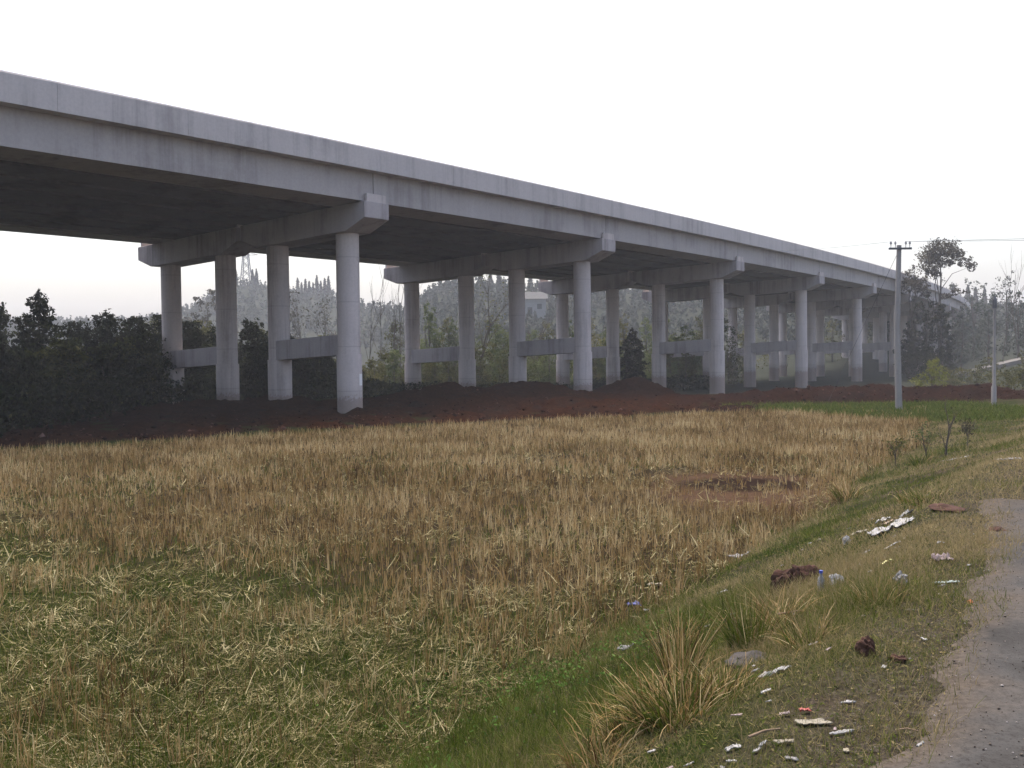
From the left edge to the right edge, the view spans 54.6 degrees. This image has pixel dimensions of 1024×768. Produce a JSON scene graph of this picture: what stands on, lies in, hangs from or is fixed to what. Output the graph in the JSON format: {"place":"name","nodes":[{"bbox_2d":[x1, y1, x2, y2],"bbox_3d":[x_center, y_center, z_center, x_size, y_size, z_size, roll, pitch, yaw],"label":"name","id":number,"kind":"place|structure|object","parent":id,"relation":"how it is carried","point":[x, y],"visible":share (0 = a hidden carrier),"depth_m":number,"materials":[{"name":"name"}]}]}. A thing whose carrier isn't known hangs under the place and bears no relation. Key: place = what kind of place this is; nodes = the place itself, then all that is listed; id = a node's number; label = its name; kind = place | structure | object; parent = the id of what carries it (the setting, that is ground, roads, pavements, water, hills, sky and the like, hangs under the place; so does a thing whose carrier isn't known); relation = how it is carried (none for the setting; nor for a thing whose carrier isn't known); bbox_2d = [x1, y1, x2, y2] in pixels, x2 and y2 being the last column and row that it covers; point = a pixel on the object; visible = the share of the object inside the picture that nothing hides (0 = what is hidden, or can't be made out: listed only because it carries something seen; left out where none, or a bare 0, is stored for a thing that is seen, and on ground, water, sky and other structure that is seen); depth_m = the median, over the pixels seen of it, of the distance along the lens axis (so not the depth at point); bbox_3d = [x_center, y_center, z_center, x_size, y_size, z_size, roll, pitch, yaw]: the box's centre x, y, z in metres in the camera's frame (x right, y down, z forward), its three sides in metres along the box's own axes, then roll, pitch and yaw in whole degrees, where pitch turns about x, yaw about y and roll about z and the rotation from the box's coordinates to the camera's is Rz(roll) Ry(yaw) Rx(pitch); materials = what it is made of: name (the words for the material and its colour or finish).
{"place":"outdoors","nodes":[
{"label":"outdoors","id":0,"kind":"place"},
{"bbox_2d":[0,286,1023,767],"bbox_3d":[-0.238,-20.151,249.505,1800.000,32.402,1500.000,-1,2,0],"label":"ground","id":1,"kind":"structure","parent":0,"point":[836,372],"depth_m":11.88,"materials":[{"name":"plant"}]},
{"bbox_2d":[0,301,14,355],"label":"broadleaf tree","id":2,"kind":"object","parent":1,"relation":"on","point":[4,319],"visible":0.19,"depth_m":61.54,"materials":[{"name":"green plant"}]},
{"bbox_2d":[0,289,81,384],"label":"conifer tree","id":3,"kind":"object","parent":1,"relation":"on","point":[38,306],"visible":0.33,"depth_m":56.44,"materials":[{"name":"green plant"}]},
{"bbox_2d":[63,320,95,360],"bbox_3d":[-28.044,-1.292,64.416,3.661,5.770,3.896,-1,2,0],"label":"broadleaf tree","id":4,"kind":"object","parent":1,"relation":"on","point":[78,331],"visible":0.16,"depth_m":63.63,"materials":[{"name":"green plant"}]},
{"bbox_2d":[81,308,132,378],"bbox_3d":[-24.687,-1.460,59.649,4.771,6.198,3.526,-1,2,0],"label":"broadleaf tree","id":5,"kind":"object","parent":1,"relation":"on","point":[108,322],"visible":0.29,"depth_m":59.08,"materials":[{"name":"green plant"}]},
{"bbox_2d":[116,315,155,356],"bbox_3d":[-23.994,-1.351,61.620,3.758,5.813,5.678,-2,2,-30],"label":"broadleaf tree","id":6,"kind":"object","parent":1,"relation":"on","point":[138,322],"visible":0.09,"depth_m":61.35,"materials":[{"name":"green plant"}]},
{"bbox_2d":[108,331,176,407],"bbox_3d":[-20.486,-0.632,55.096,3.384,4.686,3.803,1,2,41],"label":"broadleaf tree","id":7,"kind":"object","parent":1,"relation":"on","point":[140,349],"visible":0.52,"depth_m":54.62,"materials":[{"name":"green plant"}]},
{"bbox_2d":[141,313,195,396],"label":"broadleaf tree","id":8,"kind":"object","parent":1,"relation":"on","point":[158,323],"visible":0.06,"depth_m":65.51,"materials":[{"name":"green plant"}]},
{"bbox_2d":[182,323,215,399],"bbox_3d":[-19.696,-1.264,62.264,4.004,5.292,4.443,-2,2,-30],"label":"broadleaf tree","id":9,"kind":"object","parent":1,"relation":"on","point":[189,342],"visible":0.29,"depth_m":61.63,"materials":[{"name":"green plant"}]},
{"bbox_2d":[182,289,242,354],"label":"broadleaf tree","id":10,"kind":"object","parent":1,"relation":"on","point":[200,302],"visible":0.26,"depth_m":149.90,"materials":[{"name":"green plant"}]},
{"bbox_2d":[240,253,256,285],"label":"pylon","id":11,"kind":"object","parent":1,"relation":"on","point":[243,260],"visible":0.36,"depth_m":412.37,"materials":[{"name":"metal"}]},
{"bbox_2d":[238,317,267,380],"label":"broadleaf tree","id":12,"kind":"object","parent":1,"relation":"on","point":[249,333],"visible":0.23,"depth_m":65.63,"materials":[{"name":"green plant"}]},
{"bbox_2d":[239,342,294,397],"bbox_3d":[-15.265,-0.623,60.205,3.991,3.939,4.109,1,2,43],"label":"broadleaf tree","id":13,"kind":"object","parent":1,"relation":"on","point":[255,362],"visible":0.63,"depth_m":59.24,"materials":[{"name":"green plant"}]},
{"bbox_2d":[290,290,309,338],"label":"bare tree","id":14,"kind":"object","parent":1,"relation":"on","point":[293,316],"visible":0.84,"depth_m":137.83,"materials":[{"name":"grey plant"}]},
{"bbox_2d":[290,336,319,394],"bbox_3d":[-14.302,-0.772,64.710,3.783,4.761,3.060,-1,2,0],"label":"broadleaf tree","id":15,"kind":"object","parent":1,"relation":"on","point":[304,367],"visible":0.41,"depth_m":63.86,"materials":[{"name":"green plant"}]},
{"bbox_2d":[302,356,336,397],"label":"broadleaf tree","id":16,"kind":"object","parent":1,"relation":"on","point":[326,365],"visible":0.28,"depth_m":67.53,"materials":[{"name":"green plant"}]},
{"bbox_2d":[303,294,336,335],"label":"bare tree","id":17,"kind":"object","parent":1,"relation":"on","point":[325,322],"visible":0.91,"depth_m":148.44,"materials":[{"name":"grey plant"}]},
{"bbox_2d":[0,363,709,437],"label":"undergrowth","id":18,"kind":"object","parent":1,"relation":"on","point":[32,405],"visible":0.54,"depth_m":47.59,"materials":[{"name":"green plant"}]},
{"bbox_2d":[362,357,390,396],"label":"bush","id":19,"kind":"object","parent":1,"relation":"on","point":[374,374],"visible":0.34,"depth_m":81.23,"materials":[{"name":"green plant"}]},
{"bbox_2d":[364,351,400,385],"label":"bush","id":20,"kind":"object","parent":1,"relation":"on","point":[383,357],"visible":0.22,"depth_m":87.86,"materials":[{"name":"green plant"}]},
{"bbox_2d":[381,321,404,380],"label":"broadleaf tree","id":21,"kind":"object","parent":1,"relation":"on","point":[394,342],"visible":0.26,"depth_m":106.44,"materials":[{"name":"green plant"}]},
{"bbox_2d":[384,349,403,383],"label":"bush","id":22,"kind":"object","parent":1,"relation":"on","point":[394,364],"visible":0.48,"depth_m":84.53,"materials":[{"name":"green plant"}]},
{"bbox_2d":[420,301,448,378],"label":"broadleaf tree","id":23,"kind":"object","parent":1,"relation":"on","point":[430,325],"visible":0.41,"depth_m":99.71,"materials":[{"name":"green plant"}]},
{"bbox_2d":[422,362,446,384],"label":"bush","id":24,"kind":"object","parent":1,"relation":"on","point":[434,377],"visible":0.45,"depth_m":82.55,"materials":[{"name":"green plant"}]},
{"bbox_2d":[435,316,458,377],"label":"broadleaf tree","id":25,"kind":"object","parent":1,"relation":"on","point":[445,324],"visible":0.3,"depth_m":105.53,"materials":[{"name":"green plant"}]},
{"bbox_2d":[438,361,458,383],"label":"bush","id":26,"kind":"object","parent":1,"relation":"on","point":[448,373],"visible":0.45,"depth_m":85.16,"materials":[{"name":"green plant"}]},
{"bbox_2d":[0,198,910,403],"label":"viaduct","id":27,"kind":"object","parent":1,"relation":"on","point":[170,247],"visible":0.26,"depth_m":65.99,"materials":[{"name":"concrete"}]},
{"bbox_2d":[445,319,478,381],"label":"broadleaf tree","id":28,"kind":"object","parent":1,"relation":"on","point":[454,340],"visible":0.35,"depth_m":104.80,"materials":[{"name":"green plant"}]},
{"bbox_2d":[0,416,932,767],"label":"cut straw","id":29,"kind":"object","parent":1,"relation":"on","point":[244,652],"visible":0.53,"depth_m":9.53,"materials":[{"name":"plant"}]},
{"bbox_2d":[0,401,932,767],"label":"rice stubble","id":30,"kind":"object","parent":1,"relation":"on","point":[664,423],"visible":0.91,"depth_m":18.07,"materials":[{"name":"plant"}]},
{"bbox_2d":[0,70,970,413],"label":"viaduct","id":31,"kind":"object","parent":1,"relation":"on","point":[276,192],"visible":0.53,"depth_m":49.45,"materials":[{"name":"concrete"}]},
{"bbox_2d":[475,345,496,386],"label":"bush","id":32,"kind":"object","parent":1,"relation":"on","point":[484,379],"visible":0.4,"depth_m":86.89,"materials":[{"name":"green plant"}]},
{"bbox_2d":[474,274,508,381],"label":"bare tree","id":33,"kind":"object","parent":1,"relation":"on","point":[488,328],"visible":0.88,"depth_m":91.38,"materials":[{"name":"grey plant"}]},
{"bbox_2d":[476,341,508,381],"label":"broadleaf tree","id":34,"kind":"object","parent":1,"relation":"on","point":[489,353],"visible":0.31,"depth_m":95.80,"materials":[{"name":"green plant"}]},
{"bbox_2d":[477,322,508,376],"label":"broadleaf tree","id":35,"kind":"object","parent":1,"relation":"on","point":[495,337],"visible":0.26,"depth_m":105.61,"materials":[{"name":"green plant"}]},
{"bbox_2d":[482,329,508,372],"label":"broadleaf tree","id":36,"kind":"object","parent":1,"relation":"on","point":[501,338],"visible":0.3,"depth_m":104.76,"materials":[{"name":"green plant"}]},
{"bbox_2d":[486,348,508,382],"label":"bush","id":37,"kind":"object","parent":1,"relation":"on","point":[495,368],"visible":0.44,"depth_m":89.15,"materials":[{"name":"green plant"}]},
{"bbox_2d":[212,585,783,767],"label":"clover","id":38,"kind":"object","parent":1,"relation":"on","point":[540,680],"visible":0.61,"depth_m":7.59,"materials":[{"name":"plant"}]},
{"bbox_2d":[494,344,528,382],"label":"bush","id":39,"kind":"object","parent":1,"relation":"on","point":[503,369],"visible":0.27,"depth_m":87.88,"materials":[{"name":"green plant"}]},
{"bbox_2d":[0,398,1023,767],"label":"field grass","id":40,"kind":"structure","parent":1,"relation":"on","point":[972,412],"depth_m":8.89,"materials":[{"name":"plant"}]},
{"bbox_2d":[2,276,1023,350],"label":"wood","id":41,"kind":"object","parent":1,"relation":"on","point":[429,292],"visible":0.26,"depth_m":253.39,"materials":[{"name":"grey plant"}]},
{"bbox_2d":[504,357,541,381],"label":"bush","id":42,"kind":"object","parent":1,"relation":"on","point":[530,375],"visible":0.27,"depth_m":92.52,"materials":[{"name":"green plant"}]},
{"bbox_2d":[525,292,547,318],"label":"house","id":43,"kind":"structure","parent":1,"relation":"on","point":[535,301],"depth_m":229.07,"materials":[{"name":"white paint"}]},
{"bbox_2d":[533,354,573,383],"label":"bush","id":44,"kind":"object","parent":1,"relation":"on","point":[549,370],"visible":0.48,"depth_m":94.31,"materials":[{"name":"green plant"}]},
{"bbox_2d":[570,317,605,374],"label":"broadleaf tree","id":45,"kind":"object","parent":1,"relation":"on","point":[594,341],"visible":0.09,"depth_m":104.55,"materials":[{"name":"green plant"}]},
{"bbox_2d":[540,708,660,767],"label":"grass tussock","id":46,"kind":"object","parent":1,"relation":"on","point":[583,753],"depth_m":4.84,"materials":[{"name":"plant"}]},
{"bbox_2d":[565,666,689,749],"bbox_3d":[0.645,1.805,5.287,0.767,0.501,0.820,-1,2,0],"label":"grass tussock","id":47,"kind":"object","parent":1,"relation":"on","point":[611,726],"depth_m":5.27,"materials":[{"name":"plant"}]},
{"bbox_2d":[619,327,650,379],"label":"cypress tree","id":48,"kind":"object","parent":1,"relation":"on","point":[628,361],"visible":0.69,"depth_m":85.54,"materials":[{"name":"green plant"}]},
{"bbox_2d":[639,317,651,371],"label":"broadleaf tree","id":49,"kind":"object","parent":1,"relation":"on","point":[646,319],"visible":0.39,"depth_m":121.58,"materials":[{"name":"green plant"}]},
{"bbox_2d":[579,645,753,746],"bbox_3d":[0.864,1.714,5.138,1.071,0.592,1.039,-1,2,0],"label":"grass tussock","id":50,"kind":"object","parent":1,"relation":"on","point":[642,711],"depth_m":5.13,"materials":[{"name":"plant"}]},
{"bbox_2d":[645,605,708,646],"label":"grass tussock","id":51,"kind":"object","parent":1,"relation":"on","point":[678,621],"depth_m":7.70,"materials":[{"name":"plant"}]},
{"bbox_2d":[668,332,689,378],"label":"broadleaf tree","id":52,"kind":"object","parent":1,"relation":"on","point":[677,361],"visible":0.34,"depth_m":103.62,"materials":[{"name":"green plant"}]},
{"bbox_2d":[675,353,698,385],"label":"bush","id":53,"kind":"object","parent":1,"relation":"on","point":[685,369],"visible":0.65,"depth_m":100.32,"materials":[{"name":"green plant"}]},
{"bbox_2d":[672,324,702,373],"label":"broadleaf tree","id":54,"kind":"object","parent":1,"relation":"on","point":[691,333],"visible":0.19,"depth_m":106.00,"materials":[{"name":"green plant"}]},
{"bbox_2d":[630,606,751,686],"bbox_3d":[1.070,1.607,6.021,0.661,0.528,0.705,-2,2,-30],"label":"grass tussock","id":55,"kind":"object","parent":1,"relation":"on","point":[680,652],"depth_m":6.04,"materials":[{"name":"plant"}]},
{"bbox_2d":[360,404,1023,767],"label":"verge grass","id":56,"kind":"structure","parent":1,"relation":"on","point":[831,563],"depth_m":7.05,"materials":[{"name":"plant"}]},
{"bbox_2d":[699,314,743,377],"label":"broadleaf tree","id":57,"kind":"object","parent":1,"relation":"on","point":[731,329],"visible":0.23,"depth_m":109.66,"materials":[{"name":"green plant"}]},
{"bbox_2d":[664,643,781,713],"bbox_3d":[1.131,1.639,5.357,0.744,0.400,0.797,-1,2,0],"label":"grass tussock","id":58,"kind":"object","parent":1,"relation":"on","point":[736,680],"depth_m":5.38,"materials":[{"name":"plant"}]},
{"bbox_2d":[724,344,743,384],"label":"bush","id":59,"kind":"object","parent":1,"relation":"on","point":[731,355],"visible":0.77,"depth_m":106.77,"materials":[{"name":"green plant"}]},
{"bbox_2d":[691,594,795,650],"bbox_3d":[1.579,1.617,6.708,0.730,0.418,0.680,0,2,16],"label":"grass tussock","id":60,"kind":"object","parent":1,"relation":"on","point":[738,631],"depth_m":6.70,"materials":[{"name":"plant"}]},
{"bbox_2d":[724,650,766,669],"bbox_3d":[1.475,1.722,6.141,0.303,0.123,0.388,0,2,28],"label":"stone slab","id":61,"kind":"object","parent":1,"relation":"on","point":[739,655],"depth_m":6.11,"materials":[{"name":"stone"}]},
{"bbox_2d":[715,576,829,631],"bbox_3d":[1.856,1.658,6.915,0.933,0.607,0.843,-2,2,-30],"label":"grass tussock","id":62,"kind":"object","parent":1,"relation":"on","point":[762,611],"depth_m":7.00,"materials":[{"name":"plant"}]},
{"bbox_2d":[770,568,792,595],"bbox_3d":[2.326,1.733,8.408,0.347,0.374,0.296,-1,2,-20],"label":"earth clod","id":63,"kind":"object","parent":1,"relation":"on","point":[777,574],"visible":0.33,"depth_m":8.33,"materials":[{"name":"soil"}]},
{"bbox_2d":[755,603,852,656],"bbox_3d":[1.790,1.572,5.998,0.665,0.413,0.663,-1,2,0],"label":"grass tussock","id":64,"kind":"object","parent":1,"relation":"on","point":[789,640],"depth_m":6.03,"materials":[{"name":"plant"}]},
{"bbox_2d":[790,564,819,589],"bbox_3d":[2.458,1.661,8.317,0.264,0.318,0.235,0,2,8],"label":"earth clod","id":65,"kind":"object","parent":1,"relation":"on","point":[805,569],"visible":0.39,"depth_m":8.25,"materials":[{"name":"soil"}]},
{"bbox_2d":[794,718,832,724],"bbox_3d":[1.318,1.478,4.346,0.159,0.013,0.059,-1,2,-6],"label":"cardboard piece","id":66,"kind":"object","parent":1,"relation":"on","point":[820,721],"visible":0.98,"depth_m":4.34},
{"bbox_2d":[824,319,844,361],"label":"broadleaf tree","id":67,"kind":"object","parent":1,"relation":"on","point":[832,330],"visible":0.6,"depth_m":164.87,"materials":[{"name":"green plant"}]},
{"bbox_2d":[817,476,874,501],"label":"grass tussock","id":68,"kind":"object","parent":1,"relation":"on","point":[840,495],"depth_m":17.33,"materials":[{"name":"plant"}]},
{"bbox_2d":[855,635,875,656],"bbox_3d":[1.892,1.422,5.306,0.107,0.156,0.111,-1,2,-8],"label":"earth clod","id":69,"kind":"object","parent":1,"relation":"on","point":[865,644],"visible":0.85,"depth_m":5.28,"materials":[{"name":"soil"}]},
{"bbox_2d":[843,577,928,608],"bbox_3d":[2.434,1.412,6.543,0.565,0.274,0.604,-1,2,0],"label":"grass tussock","id":70,"kind":"object","parent":1,"relation":"on","point":[898,595],"depth_m":6.53,"materials":[{"name":"plant"}]},
{"bbox_2d":[867,516,914,535],"bbox_3d":[3.775,1.415,9.918,0.496,0.180,0.238,-1,2,-15],"label":"plastic sheet","id":71,"kind":"object","parent":1,"relation":"on","point":[898,523],"visible":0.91,"depth_m":9.91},
{"bbox_2d":[884,433,909,465],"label":"shrub","id":72,"kind":"object","parent":1,"relation":"on","point":[893,448],"visible":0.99,"depth_m":21.57,"materials":[{"name":"green plant"}]},
{"bbox_2d":[889,241,911,408],"bbox_3d":[17.144,-2.290,43.942,1.000,8.023,0.340,-1,2,0],"label":"utility pole","id":73,"kind":"object","parent":1,"relation":"on","point":[898,376],"visible":0.91,"depth_m":43.85,"materials":[{"name":"concrete"}]},
{"bbox_2d":[892,323,919,378],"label":"broadleaf tree","id":74,"kind":"object","parent":1,"relation":"on","point":[908,332],"visible":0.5,"depth_m":118.72,"materials":[{"name":"green plant"}]},
{"bbox_2d":[901,264,931,377],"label":"broadleaf tree","id":75,"kind":"object","parent":1,"relation":"on","point":[906,279],"visible":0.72,"depth_m":121.58,"materials":[{"name":"green plant"}]},
{"bbox_2d":[897,450,942,467],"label":"grass tussock","id":76,"kind":"object","parent":1,"relation":"on","point":[915,462],"depth_m":20.98,"materials":[{"name":"plant"}]},
{"bbox_2d":[911,421,936,457],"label":"shrub","id":77,"kind":"object","parent":1,"relation":"on","point":[923,436],"visible":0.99,"depth_m":21.92,"materials":[{"name":"green plant"}]},
{"bbox_2d":[902,344,948,380],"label":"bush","id":78,"kind":"object","parent":1,"relation":"on","point":[922,355],"visible":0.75,"depth_m":109.41,"materials":[{"name":"green plant"}]},
{"bbox_2d":[887,484,965,513],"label":"grass tussock","id":79,"kind":"object","parent":1,"relation":"on","point":[908,499],"depth_m":11.04,"materials":[{"name":"plant"}]},
{"bbox_2d":[901,293,959,375],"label":"broadleaf tree","id":80,"kind":"object","parent":1,"relation":"on","point":[926,319],"visible":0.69,"depth_m":116.90,"materials":[{"name":"green plant"}]},
{"bbox_2d":[906,237,977,347],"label":"umbrella tree","id":81,"kind":"object","parent":1,"relation":"on","point":[930,258],"visible":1,"depth_m":118.46,"materials":[{"name":"green plant"}]},
{"bbox_2d":[930,303,958,373],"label":"broadleaf tree","id":82,"kind":"object","parent":1,"relation":"on","point":[938,317],"visible":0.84,"depth_m":115.71,"materials":[{"name":"green plant"}]},
{"bbox_2d":[928,503,965,512],"bbox_3d":[4.372,1.246,9.969,0.326,0.066,0.490,-1,2,3],"label":"earth heap","id":83,"kind":"object","parent":1,"relation":"on","point":[945,507],"visible":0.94,"depth_m":9.93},
{"bbox_2d":[930,367,964,385],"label":"bush","id":84,"kind":"object","parent":1,"relation":"on","point":[950,371],"visible":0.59,"depth_m":89.82,"materials":[{"name":"green plant"}]},
{"bbox_2d":[934,393,962,455],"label":"shrub","id":85,"kind":"object","parent":1,"relation":"on","point":[949,425],"visible":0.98,"depth_m":21.76,"materials":[{"name":"green plant"}]},
{"bbox_2d":[935,306,983,367],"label":"broadleaf tree","id":86,"kind":"object","parent":1,"relation":"on","point":[961,361],"visible":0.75,"depth_m":127.56,"materials":[{"name":"green plant"}]},
{"bbox_2d":[945,278,991,355],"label":"broadleaf tree","id":87,"kind":"object","parent":1,"relation":"on","point":[970,336],"visible":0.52,"depth_m":164.83,"materials":[{"name":"green plant"}]},
{"bbox_2d":[958,369,996,384],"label":"bush","id":88,"kind":"object","parent":1,"relation":"on","point":[970,378],"visible":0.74,"depth_m":87.86,"materials":[{"name":"green plant"}]},
{"bbox_2d":[962,292,1013,366],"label":"broadleaf tree","id":89,"kind":"object","parent":1,"relation":"on","point":[989,323],"visible":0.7,"depth_m":134.48,"materials":[{"name":"green plant"}]},
{"bbox_2d":[975,353,1005,376],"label":"bush","id":90,"kind":"object","parent":1,"relation":"on","point":[983,369],"visible":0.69,"depth_m":95.94,"materials":[{"name":"green plant"}]},
{"bbox_2d":[991,296,996,404],"bbox_3d":[22.336,-1.304,45.990,0.240,5.500,0.240,-1,2,0],"label":"utility pole","id":91,"kind":"object","parent":1,"relation":"on","point":[994,387],"visible":0.86,"depth_m":45.94,"materials":[{"name":"concrete"}]},
{"bbox_2d":[979,270,1023,349],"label":"broadleaf tree","id":92,"kind":"object","parent":1,"relation":"on","point":[1005,284],"visible":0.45,"depth_m":170.24,"materials":[{"name":"green plant"}]},
{"bbox_2d":[986,366,1023,389],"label":"bush","id":93,"kind":"object","parent":1,"relation":"on","point":[1009,376],"visible":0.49,"depth_m":74.09,"materials":[{"name":"green plant"}]},
{"bbox_2d":[996,290,1023,357],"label":"broadleaf tree","id":94,"kind":"object","parent":1,"relation":"on","point":[1021,306],"visible":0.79,"depth_m":123.96,"materials":[{"name":"green plant"}]},
{"bbox_2d":[997,364,1023,389],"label":"bush","id":95,"kind":"object","parent":1,"relation":"on","point":[1019,378],"visible":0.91,"depth_m":66.24,"materials":[{"name":"green plant"}]},
{"bbox_2d":[1002,247,1022,357],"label":"bare tree","id":96,"kind":"object","parent":1,"relation":"on","point":[1012,310],"visible":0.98,"depth_m":112.73,"materials":[{"name":"grey plant"}]},
{"bbox_2d":[0,377,1023,447],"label":"soil bank","id":97,"kind":"structure","parent":0,"point":[396,405],"depth_m":47.94,"materials":[{"name":"soil"}]},
{"bbox_2d":[2,380,1023,447],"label":"soil crumbs","id":98,"kind":"object","parent":97,"relation":"on","point":[446,410],"visible":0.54,"depth_m":43.53,"materials":[{"name":"soil"}]},
{"bbox_2d":[908,358,950,386],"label":"bush","id":99,"kind":"object","parent":97,"relation":"on","point":[933,373],"visible":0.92,"depth_m":55.08,"materials":[{"name":"green plant"}]},
{"bbox_2d":[0,0,1023,321],"label":"sky","id":100,"kind":"structure","parent":0,"point":[826,124],"materials":[{"name":"white"}]},
{"bbox_2d":[823,498,1023,767],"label":"road","id":101,"kind":"structure","parent":0,"point":[989,692],"depth_m":4.74,"materials":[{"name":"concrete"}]},
{"bbox_2d":[951,357,1023,377],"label":"path","id":102,"kind":"structure","parent":0,"point":[1011,362],"depth_m":110.99,"materials":[{"name":"concrete"}]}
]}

